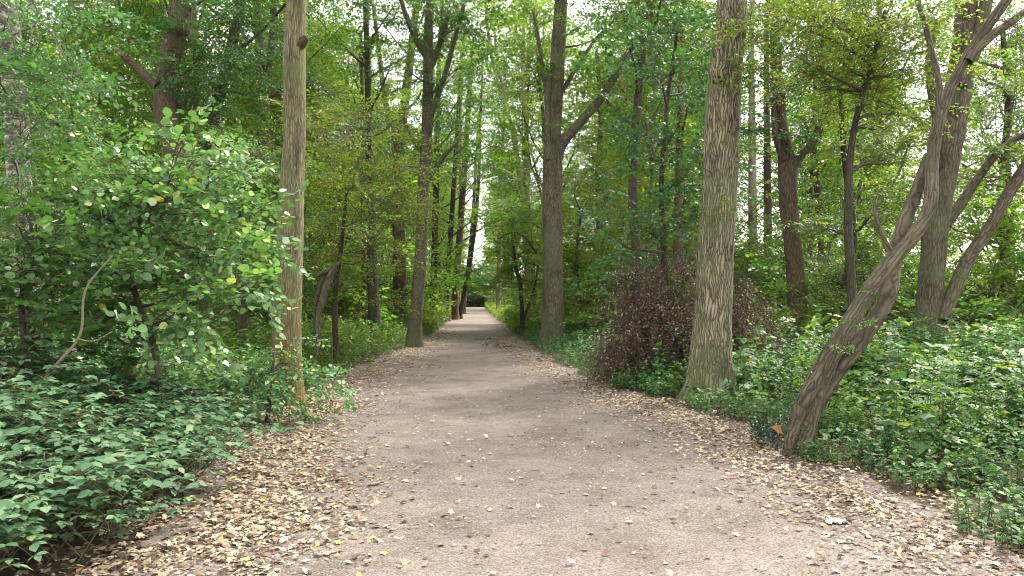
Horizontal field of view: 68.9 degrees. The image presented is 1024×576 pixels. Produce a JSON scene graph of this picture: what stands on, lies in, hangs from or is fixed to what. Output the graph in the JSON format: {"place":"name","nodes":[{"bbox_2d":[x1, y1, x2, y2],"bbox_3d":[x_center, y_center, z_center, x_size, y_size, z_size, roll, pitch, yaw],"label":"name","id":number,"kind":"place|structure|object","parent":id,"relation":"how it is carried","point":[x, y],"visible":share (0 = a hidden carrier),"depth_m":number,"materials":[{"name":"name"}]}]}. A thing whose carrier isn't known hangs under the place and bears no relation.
{"place":"outdoors","nodes":[
{"label":"outdoors","id":0,"kind":"place"},
{"bbox_2d":[0,306,1023,575],"bbox_3d":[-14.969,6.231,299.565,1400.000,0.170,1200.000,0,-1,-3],"label":"ground","id":1,"kind":"structure","parent":0,"point":[96,540],"depth_m":5.98,"materials":[{"name":"brown soil"}]},
{"bbox_2d":[0,0,119,239],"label":"woodland tree","id":2,"kind":"object","parent":1,"relation":"on","point":[26,35],"visible":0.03,"depth_m":33.94,"materials":[{"name":"green plant"}]},
{"bbox_2d":[0,184,148,442],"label":"shrub","id":3,"kind":"object","parent":1,"relation":"on","point":[89,331],"visible":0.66,"depth_m":7.08,"materials":[{"name":"green plant"}]},
{"bbox_2d":[0,0,159,337],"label":"birch tree","id":4,"kind":"object","parent":1,"relation":"on","point":[15,83],"visible":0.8,"depth_m":7.50,"materials":[{"name":"green plant"}]},
{"bbox_2d":[0,28,195,361],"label":"understorey tree","id":5,"kind":"object","parent":1,"relation":"on","point":[71,106],"visible":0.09,"depth_m":11.45,"materials":[{"name":"green plant"}]},
{"bbox_2d":[0,0,199,294],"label":"hawthorn","id":6,"kind":"object","parent":1,"relation":"on","point":[110,72],"visible":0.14,"depth_m":22.76,"materials":[{"name":"green plant"}]},
{"bbox_2d":[0,336,210,459],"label":"tall herbs","id":7,"kind":"object","parent":1,"relation":"on","point":[144,380],"visible":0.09,"depth_m":7.06,"materials":[{"name":"green plant"}]},
{"bbox_2d":[0,141,227,336],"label":"woodland shrub","id":8,"kind":"object","parent":1,"relation":"on","point":[112,252],"visible":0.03,"depth_m":17.08,"materials":[{"name":"green plant"}]},
{"bbox_2d":[24,0,228,244],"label":"woodland tree","id":9,"kind":"object","parent":1,"relation":"on","point":[107,56],"visible":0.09,"depth_m":27.48,"materials":[{"name":"green plant"}]},
{"bbox_2d":[0,324,303,575],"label":"bramble thicket","id":10,"kind":"object","parent":1,"relation":"on","point":[99,462],"visible":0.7,"depth_m":5.39,"materials":[{"name":"green plant"}]},
{"bbox_2d":[17,256,112,405],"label":"dead branch","id":11,"kind":"object","parent":10,"relation":"in","point":[59,361],"visible":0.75,"depth_m":6.39,"materials":[{"name":"wood"}]},
{"bbox_2d":[31,0,282,304],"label":"woodland tree","id":12,"kind":"object","parent":1,"relation":"on","point":[126,68],"visible":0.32,"depth_m":21.85,"materials":[{"name":"green plant"}]},
{"bbox_2d":[0,97,314,418],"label":"shrub","id":13,"kind":"object","parent":1,"relation":"on","point":[141,266],"visible":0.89,"depth_m":7.61,"materials":[{"name":"green plant"}]},
{"bbox_2d":[2,176,339,303],"bbox_3d":[-13.529,-0.674,28.779,14.341,6.514,12.602,-1,-1,33],"label":"woodland shrub","id":14,"kind":"object","parent":1,"relation":"on","point":[332,213],"visible":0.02,"depth_m":28.14,"materials":[{"name":"green plant"}]},
{"bbox_2d":[81,0,284,165],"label":"woodland tree","id":15,"kind":"object","parent":1,"relation":"on","point":[200,8],"visible":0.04,"depth_m":36.80,"materials":[{"name":"green plant"}]},
{"bbox_2d":[113,0,312,334],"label":"woodland tree","id":16,"kind":"object","parent":1,"relation":"on","point":[178,12],"visible":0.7,"depth_m":19.24,"materials":[{"name":"brown plant"}]},
{"bbox_2d":[2,308,439,391],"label":"herb undergrowth","id":17,"kind":"object","parent":1,"relation":"on","point":[359,337],"visible":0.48,"depth_m":19.60,"materials":[{"name":"green plant"}]},
{"bbox_2d":[153,219,329,326],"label":"woodland shrub","id":18,"kind":"object","parent":1,"relation":"on","point":[265,315],"visible":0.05,"depth_m":24.76,"materials":[{"name":"green plant"}]},
{"bbox_2d":[148,115,341,354],"bbox_3d":[-5.322,-0.817,15.050,3.718,5.364,5.425,1,-1,-32],"label":"hawthorn","id":19,"kind":"object","parent":1,"relation":"on","point":[242,321],"visible":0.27,"depth_m":15.00,"materials":[{"name":"green plant"}]},
{"bbox_2d":[126,0,381,309],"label":"woodland tree","id":20,"kind":"object","parent":1,"relation":"on","point":[219,88],"visible":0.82,"depth_m":19.92,"materials":[{"name":"green plant"}]},
{"bbox_2d":[135,0,390,321],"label":"woodland tree","id":21,"kind":"object","parent":1,"relation":"on","point":[270,63],"visible":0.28,"depth_m":26.86,"materials":[{"name":"green plant"}]},
{"bbox_2d":[171,334,357,427],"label":"shrub","id":22,"kind":"object","parent":1,"relation":"on","point":[267,384],"visible":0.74,"depth_m":9.51,"materials":[{"name":"green plant"}]},
{"bbox_2d":[29,94,540,324],"bbox_3d":[-9.080,-2.149,30.314,16.118,8.821,17.782,0,-1,29],"label":"woodland shrub","id":23,"kind":"object","parent":1,"relation":"on","point":[449,280],"visible":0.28,"depth_m":29.65,"materials":[{"name":"green plant"}]},
{"bbox_2d":[221,4,349,232],"bbox_3d":[-10.783,-5.852,34.927,6.512,15.798,7.858,0,-1,-19],"label":"woodland tree","id":24,"kind":"object","parent":1,"relation":"on","point":[276,126],"visible":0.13,"depth_m":34.50,"materials":[{"name":"green plant"}]},
{"bbox_2d":[265,0,308,406],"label":"woodland tree","id":25,"kind":"object","parent":1,"relation":"on","point":[292,172],"visible":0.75,"depth_m":11.15,"materials":[{"name":"brown plant"}]},
{"bbox_2d":[227,0,393,261],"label":"woodland tree","id":26,"kind":"object","parent":1,"relation":"on","point":[311,29],"visible":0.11,"depth_m":39.06,"materials":[{"name":"green plant"}]},
{"bbox_2d":[157,211,474,314],"bbox_3d":[-11.236,-0.893,39.014,17.956,6.322,13.369,0,-1,-17],"label":"woodland shrub","id":27,"kind":"object","parent":1,"relation":"on","point":[426,299],"visible":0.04,"depth_m":37.90,"materials":[{"name":"green plant"}]},
{"bbox_2d":[247,255,395,322],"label":"woodland shrub","id":28,"kind":"object","parent":1,"relation":"on","point":[349,271],"visible":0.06,"depth_m":30.64,"materials":[{"name":"green plant"}]},
{"bbox_2d":[312,260,341,375],"bbox_3d":[-3.857,0.652,15.524,0.662,2.451,0.219,0,-1,1],"label":"dead tree","id":29,"kind":"object","parent":1,"relation":"on","point":[328,273],"visible":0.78,"depth_m":15.46,"materials":[{"name":"wood"}]},
{"bbox_2d":[251,79,455,367],"bbox_3d":[-3.586,-1.486,16.753,4.643,6.759,6.016,0,-1,-3],"label":"hawthorn","id":30,"kind":"object","parent":1,"relation":"on","point":[344,180],"visible":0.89,"depth_m":16.54,"materials":[{"name":"green plant"}]},
{"bbox_2d":[306,242,401,320],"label":"woodland shrub","id":31,"kind":"object","parent":1,"relation":"on","point":[381,291],"visible":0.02,"depth_m":35.37,"materials":[{"name":"green plant"}]},
{"bbox_2d":[260,0,460,343],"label":"woodland tree","id":32,"kind":"object","parent":1,"relation":"on","point":[374,310],"visible":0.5,"depth_m":27.39,"materials":[{"name":"green plant"}]},
{"bbox_2d":[279,0,441,323],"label":"woodland tree","id":33,"kind":"object","parent":1,"relation":"on","point":[361,88],"visible":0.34,"depth_m":30.90,"materials":[{"name":"green plant"}]},
{"bbox_2d":[312,12,412,202],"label":"woodland tree","id":34,"kind":"object","parent":1,"relation":"on","point":[373,79],"visible":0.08,"depth_m":55.05,"materials":[{"name":"green plant"}]},
{"bbox_2d":[307,263,458,321],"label":"woodland shrub","id":35,"kind":"object","parent":1,"relation":"on","point":[408,282],"visible":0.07,"depth_m":39.38,"materials":[{"name":"green plant"}]},
{"bbox_2d":[319,240,477,309],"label":"woodland shrub","id":36,"kind":"object","parent":1,"relation":"on","point":[448,247],"visible":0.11,"depth_m":47.27,"materials":[{"name":"green plant"}]},
{"bbox_2d":[351,101,448,262],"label":"woodland tree","id":37,"kind":"object","parent":1,"relation":"on","point":[430,232],"visible":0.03,"depth_m":63.12,"materials":[{"name":"green plant"}]},
{"bbox_2d":[318,0,496,322],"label":"woodland tree","id":38,"kind":"object","parent":1,"relation":"on","point":[400,280],"visible":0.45,"depth_m":35.77,"materials":[{"name":"green plant"}]},
{"bbox_2d":[345,0,519,347],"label":"woodland tree","id":39,"kind":"object","parent":1,"relation":"on","point":[430,109],"visible":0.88,"depth_m":24.87,"materials":[{"name":"green plant"}]},
{"bbox_2d":[407,102,474,248],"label":"woodland tree","id":40,"kind":"object","parent":1,"relation":"on","point":[442,195],"visible":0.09,"depth_m":74.48,"materials":[{"name":"green plant"}]},
{"bbox_2d":[411,144,482,303],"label":"woodland tree","id":41,"kind":"object","parent":1,"relation":"on","point":[439,238],"visible":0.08,"depth_m":84.86,"materials":[{"name":"green plant"}]},
{"bbox_2d":[373,0,522,325],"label":"woodland tree","id":42,"kind":"object","parent":1,"relation":"on","point":[436,190],"visible":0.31,"depth_m":45.88,"materials":[{"name":"green plant"}]},
{"bbox_2d":[389,0,520,321],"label":"woodland tree","id":43,"kind":"object","parent":1,"relation":"on","point":[452,207],"visible":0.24,"depth_m":54.83,"materials":[{"name":"green plant"}]},
{"bbox_2d":[405,36,506,304],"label":"woodland tree","id":44,"kind":"object","parent":1,"relation":"on","point":[458,188],"visible":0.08,"depth_m":65.96,"materials":[{"name":"green plant"}]},
{"bbox_2d":[414,6,520,319],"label":"woodland tree","id":45,"kind":"object","parent":1,"relation":"on","point":[454,310],"visible":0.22,"depth_m":59.80,"materials":[{"name":"green plant"}]},
{"bbox_2d":[431,96,505,313],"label":"woodland tree","id":46,"kind":"object","parent":1,"relation":"on","point":[474,199],"visible":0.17,"depth_m":83.84,"materials":[{"name":"green plant"}]},
{"bbox_2d":[434,23,517,318],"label":"woodland tree","id":47,"kind":"object","parent":1,"relation":"on","point":[465,287],"visible":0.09,"depth_m":61.88,"materials":[{"name":"green plant"}]},
{"bbox_2d":[476,58,529,316],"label":"woodland tree","id":48,"kind":"object","parent":1,"relation":"on","point":[498,294],"visible":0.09,"depth_m":69.85,"materials":[{"name":"green plant"}]},
{"bbox_2d":[433,0,573,314],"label":"woodland tree","id":49,"kind":"object","parent":1,"relation":"on","point":[503,101],"visible":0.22,"depth_m":47.90,"materials":[{"name":"green plant"}]},
{"bbox_2d":[479,136,539,288],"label":"woodland tree","id":50,"kind":"object","parent":1,"relation":"on","point":[497,183],"visible":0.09,"depth_m":93.58,"materials":[{"name":"green plant"}]},
{"bbox_2d":[460,186,579,335],"bbox_3d":[0.508,-1.133,32.946,5.367,6.565,4.819,-1,-1,37],"label":"young tree","id":51,"kind":"object","parent":1,"relation":"on","point":[520,284],"visible":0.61,"depth_m":32.92,"materials":[{"name":"green plant"}]},
{"bbox_2d":[477,4,581,308],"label":"woodland tree","id":52,"kind":"object","parent":1,"relation":"on","point":[528,84],"visible":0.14,"depth_m":50.89,"materials":[{"name":"green plant"}]},
{"bbox_2d":[467,0,620,230],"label":"woodland tree","id":53,"kind":"object","parent":1,"relation":"on","point":[513,17],"visible":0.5,"depth_m":38.41,"materials":[{"name":"green plant"}]},
{"bbox_2d":[498,139,673,331],"bbox_3d":[2.699,-1.821,27.260,6.708,7.764,6.512,0,-1,-3],"label":"hawthorn","id":54,"kind":"object","parent":1,"relation":"on","point":[593,198],"visible":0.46,"depth_m":26.96,"materials":[{"name":"green plant"}]},
{"bbox_2d":[524,14,661,315],"bbox_3d":[3.679,-4.746,33.640,5.690,13.770,5.796,-1,-1,44],"label":"understorey tree","id":55,"kind":"object","parent":1,"relation":"on","point":[597,144],"visible":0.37,"depth_m":33.53,"materials":[{"name":"green plant"}]},
{"bbox_2d":[485,0,711,350],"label":"woodland tree","id":56,"kind":"object","parent":1,"relation":"on","point":[555,86],"visible":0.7,"depth_m":23.76,"materials":[{"name":"brown plant"}]},
{"bbox_2d":[188,371,1023,551],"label":"ground cover","id":57,"kind":"object","parent":1,"relation":"on","point":[925,475],"visible":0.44,"depth_m":6.73,"materials":[{"name":"green plant"}]},
{"bbox_2d":[437,162,779,310],"bbox_3d":[6.086,-1.946,39.442,15.882,8.693,17.523,0,-1,16],"label":"woodland shrub","id":58,"kind":"object","parent":1,"relation":"on","point":[768,181],"visible":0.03,"depth_m":34.10,"materials":[{"name":"green plant"}]},
{"bbox_2d":[531,246,695,341],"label":"woodland shrub","id":59,"kind":"object","parent":1,"relation":"on","point":[571,318],"visible":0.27,"depth_m":24.18,"materials":[{"name":"green plant"}]},
{"bbox_2d":[562,1,671,261],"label":"woodland tree","id":60,"kind":"object","parent":1,"relation":"on","point":[585,38],"visible":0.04,"depth_m":43.96,"materials":[{"name":"green plant"}]},
{"bbox_2d":[413,114,831,322],"bbox_3d":[5.318,-1.776,32.636,14.841,8.123,16.374,1,-1,-37],"label":"woodland shrub","id":61,"kind":"object","parent":1,"relation":"on","point":[645,210],"visible":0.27,"depth_m":32.57,"materials":[{"name":"green plant"}]},
{"bbox_2d":[535,0,715,327],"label":"woodland tree","id":62,"kind":"object","parent":1,"relation":"on","point":[633,185],"visible":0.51,"depth_m":21.91,"materials":[{"name":"green plant"}]},
{"bbox_2d":[572,0,716,268],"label":"woodland tree","id":63,"kind":"object","parent":1,"relation":"on","point":[657,146],"visible":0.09,"depth_m":35.42,"materials":[{"name":"green plant"}]},
{"bbox_2d":[561,0,761,353],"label":"understorey tree","id":64,"kind":"object","parent":1,"relation":"on","point":[668,135],"visible":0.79,"depth_m":14.38,"materials":[{"name":"green plant"}]},
{"bbox_2d":[571,0,751,282],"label":"woodland tree","id":65,"kind":"object","parent":1,"relation":"on","point":[652,150],"visible":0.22,"depth_m":29.77,"materials":[{"name":"green plant"}]},
{"bbox_2d":[313,290,1023,367],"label":"woodland floor plants","id":66,"kind":"object","parent":1,"relation":"on","point":[513,323],"visible":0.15,"depth_m":22.62,"materials":[{"name":"green plant"}]},
{"bbox_2d":[592,0,763,312],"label":"woodland tree","id":67,"kind":"object","parent":1,"relation":"on","point":[679,199],"visible":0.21,"depth_m":25.95,"materials":[{"name":"green plant"}]},
{"bbox_2d":[539,190,826,328],"bbox_3d":[6.669,-0.334,28.230,10.916,5.642,12.423,0,-1,10],"label":"woodland shrub","id":68,"kind":"object","parent":1,"relation":"on","point":[763,246],"visible":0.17,"depth_m":26.34,"materials":[{"name":"green plant"}]},
{"bbox_2d":[575,231,812,386],"bbox_3d":[3.646,0.765,15.236,4.841,3.605,5.211,0,-1,22],"label":"dead bush","id":69,"kind":"object","parent":1,"relation":"on","point":[636,340],"visible":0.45,"depth_m":13.90,"materials":[{"name":"brown plant"}]},
{"bbox_2d":[640,28,772,212],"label":"woodland tree","id":70,"kind":"object","parent":1,"relation":"on","point":[741,186],"visible":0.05,"depth_m":41.90,"materials":[{"name":"green plant"}]},
{"bbox_2d":[676,0,765,402],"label":"woodland tree","id":71,"kind":"object","parent":1,"relation":"on","point":[710,358],"visible":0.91,"depth_m":11.85,"materials":[{"name":"brown plant"}]},
{"bbox_2d":[669,0,777,245],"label":"woodland tree","id":72,"kind":"object","parent":1,"relation":"on","point":[746,201],"visible":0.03,"depth_m":59.02,"materials":[{"name":"green plant"}]},
{"bbox_2d":[513,315,988,396],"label":"herb undergrowth","id":73,"kind":"object","parent":1,"relation":"on","point":[580,343],"visible":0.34,"depth_m":14.66,"materials":[{"name":"green plant"}]},
{"bbox_2d":[688,0,817,290],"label":"woodland tree","id":74,"kind":"object","parent":1,"relation":"on","point":[751,183],"visible":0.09,"depth_m":33.86,"materials":[{"name":"green plant"}]},
{"bbox_2d":[747,415,789,448],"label":"ivy","id":75,"kind":"object","parent":1,"relation":"on","point":[759,428],"visible":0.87,"depth_m":8.14,"materials":[{"name":"green plant"}]},
{"bbox_2d":[736,0,812,304],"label":"woodland tree","id":76,"kind":"object","parent":1,"relation":"on","point":[767,172],"visible":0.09,"depth_m":37.85,"materials":[{"name":"green plant"}]},
{"bbox_2d":[695,0,896,344],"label":"woodland tree","id":77,"kind":"object","parent":1,"relation":"on","point":[790,161],"visible":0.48,"depth_m":18.79,"materials":[{"name":"green plant"}]},
{"bbox_2d":[690,207,905,305],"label":"woodland shrub","id":78,"kind":"object","parent":1,"relation":"on","point":[809,252],"visible":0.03,"depth_m":30.69,"materials":[{"name":"green plant"}]},
{"bbox_2d":[688,236,917,310],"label":"woodland shrub","id":79,"kind":"object","parent":1,"relation":"on","point":[826,248],"visible":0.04,"depth_m":31.06,"materials":[{"name":"green plant"}]},
{"bbox_2d":[747,69,869,276],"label":"woodland tree","id":80,"kind":"object","parent":1,"relation":"on","point":[810,191],"visible":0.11,"depth_m":44.87,"materials":[{"name":"green plant"}]},
{"bbox_2d":[737,0,911,257],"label":"woodland tree","id":81,"kind":"object","parent":1,"relation":"on","point":[817,189],"visible":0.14,"depth_m":38.09,"materials":[{"name":"green plant"}]},
{"bbox_2d":[649,312,1023,546],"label":"herb undergrowth","id":82,"kind":"object","parent":1,"relation":"on","point":[906,410],"visible":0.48,"depth_m":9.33,"materials":[{"name":"green plant"}]},
{"bbox_2d":[651,296,1023,468],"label":"tall herbs","id":83,"kind":"object","parent":1,"relation":"on","point":[897,347],"visible":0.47,"depth_m":8.72,"materials":[{"name":"green plant"}]},
{"bbox_2d":[677,0,1006,401],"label":"understorey tree","id":84,"kind":"object","parent":1,"relation":"on","point":[865,36],"visible":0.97,"depth_m":11.39,"materials":[{"name":"green plant"}]},
{"bbox_2d":[801,66,909,227],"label":"woodland tree","id":85,"kind":"object","parent":1,"relation":"on","point":[854,193],"visible":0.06,"depth_m":48.52,"materials":[{"name":"green plant"}]},
{"bbox_2d":[798,39,922,247],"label":"woodland tree","id":86,"kind":"object","parent":1,"relation":"on","point":[902,170],"visible":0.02,"depth_m":53.15,"materials":[{"name":"green plant"}]},
{"bbox_2d":[754,82,982,334],"bbox_3d":[9.295,-1.753,19.148,4.820,7.139,7.445,-1,-1,41],"label":"understorey tree","id":87,"kind":"object","parent":1,"relation":"on","point":[870,159],"visible":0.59,"depth_m":18.94,"materials":[{"name":"green plant"}]},
{"bbox_2d":[769,232,992,344],"bbox_3d":[11.147,0.459,22.929,6.689,3.905,6.983,0,-1,-11],"label":"woodland shrub","id":88,"kind":"object","parent":1,"relation":"on","point":[904,262],"visible":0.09,"depth_m":21.73,"materials":[{"name":"green plant"}]},
{"bbox_2d":[742,144,1023,308],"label":"woodland shrub","id":89,"kind":"object","parent":1,"relation":"on","point":[859,223],"visible":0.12,"depth_m":30.52,"materials":[{"name":"green plant"}]},
{"bbox_2d":[745,207,1023,345],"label":"woodland shrub","id":90,"kind":"object","parent":1,"relation":"on","point":[972,312],"visible":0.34,"depth_m":17.89,"materials":[{"name":"green plant"}]},
{"bbox_2d":[784,0,997,266],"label":"woodland tree","id":91,"kind":"object","parent":1,"relation":"on","point":[889,8],"visible":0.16,"depth_m":33.02,"materials":[{"name":"green plant"}]},
{"bbox_2d":[761,167,1023,342],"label":"woodland shrub","id":92,"kind":"object","parent":1,"relation":"on","point":[910,290],"visible":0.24,"depth_m":17.61,"materials":[{"name":"green plant"}]},
{"bbox_2d":[782,0,1023,457],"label":"leaning tree","id":93,"kind":"object","parent":1,"relation":"on","point":[839,355],"visible":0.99,"depth_m":7.75,"materials":[{"name":"brown plant"}]},
{"bbox_2d":[778,304,846,451],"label":"ivy","id":94,"kind":"object","parent":93,"relation":"attached to","point":[819,347],"visible":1,"depth_m":7.58,"materials":[{"name":"green plant"}]},
{"bbox_2d":[856,0,1023,313],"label":"understorey tree","id":95,"kind":"object","parent":1,"relation":"on","point":[1003,43],"visible":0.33,"depth_m":19.92,"materials":[{"name":"green plant"}]},
{"bbox_2d":[893,159,1023,324],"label":"understorey tree","id":96,"kind":"object","parent":1,"relation":"on","point":[1001,248],"visible":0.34,"depth_m":17.51,"materials":[{"name":"green plant"}]},
{"bbox_2d":[906,0,1023,355],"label":"woodland tree","id":97,"kind":"object","parent":1,"relation":"on","point":[933,298],"visible":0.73,"depth_m":13.33,"materials":[{"name":"brown plant"}]},
{"bbox_2d":[958,1,1023,281],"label":"woodland tree","id":98,"kind":"object","parent":1,"relation":"on","point":[990,70],"visible":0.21,"depth_m":39.23,"materials":[{"name":"green plant"}]},
{"bbox_2d":[19,0,1023,287],"label":"sky","id":99,"kind":"structure","parent":0,"point":[478,235],"materials":[{"name":"white"}]},
{"bbox_2d":[81,305,1023,575],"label":"path","id":100,"kind":"structure","parent":0,"point":[547,525],"depth_m":6.08,"materials":[{"name":"beige soil"}]},
{"bbox_2d":[0,326,1023,575],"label":"fallen leaves","id":101,"kind":"object","parent":100,"relation":"on","point":[236,502],"visible":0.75,"depth_m":5.90,"materials":[{"name":"beige plant"}]},
{"bbox_2d":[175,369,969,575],"bbox_3d":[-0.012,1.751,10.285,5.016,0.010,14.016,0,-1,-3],"label":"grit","id":102,"kind":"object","parent":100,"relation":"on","point":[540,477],"visible":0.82,"depth_m":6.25,"materials":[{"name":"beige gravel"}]},
{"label":"meadow","id":103,"kind":"structure","parent":0,"visible":0},
{"bbox_2d":[865,65,955,246],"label":"woodland tree","id":104,"kind":"object","parent":103,"relation":"on","point":[923,89],"visible":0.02,"depth_m":61.76,"materials":[{"name":"green plant"}]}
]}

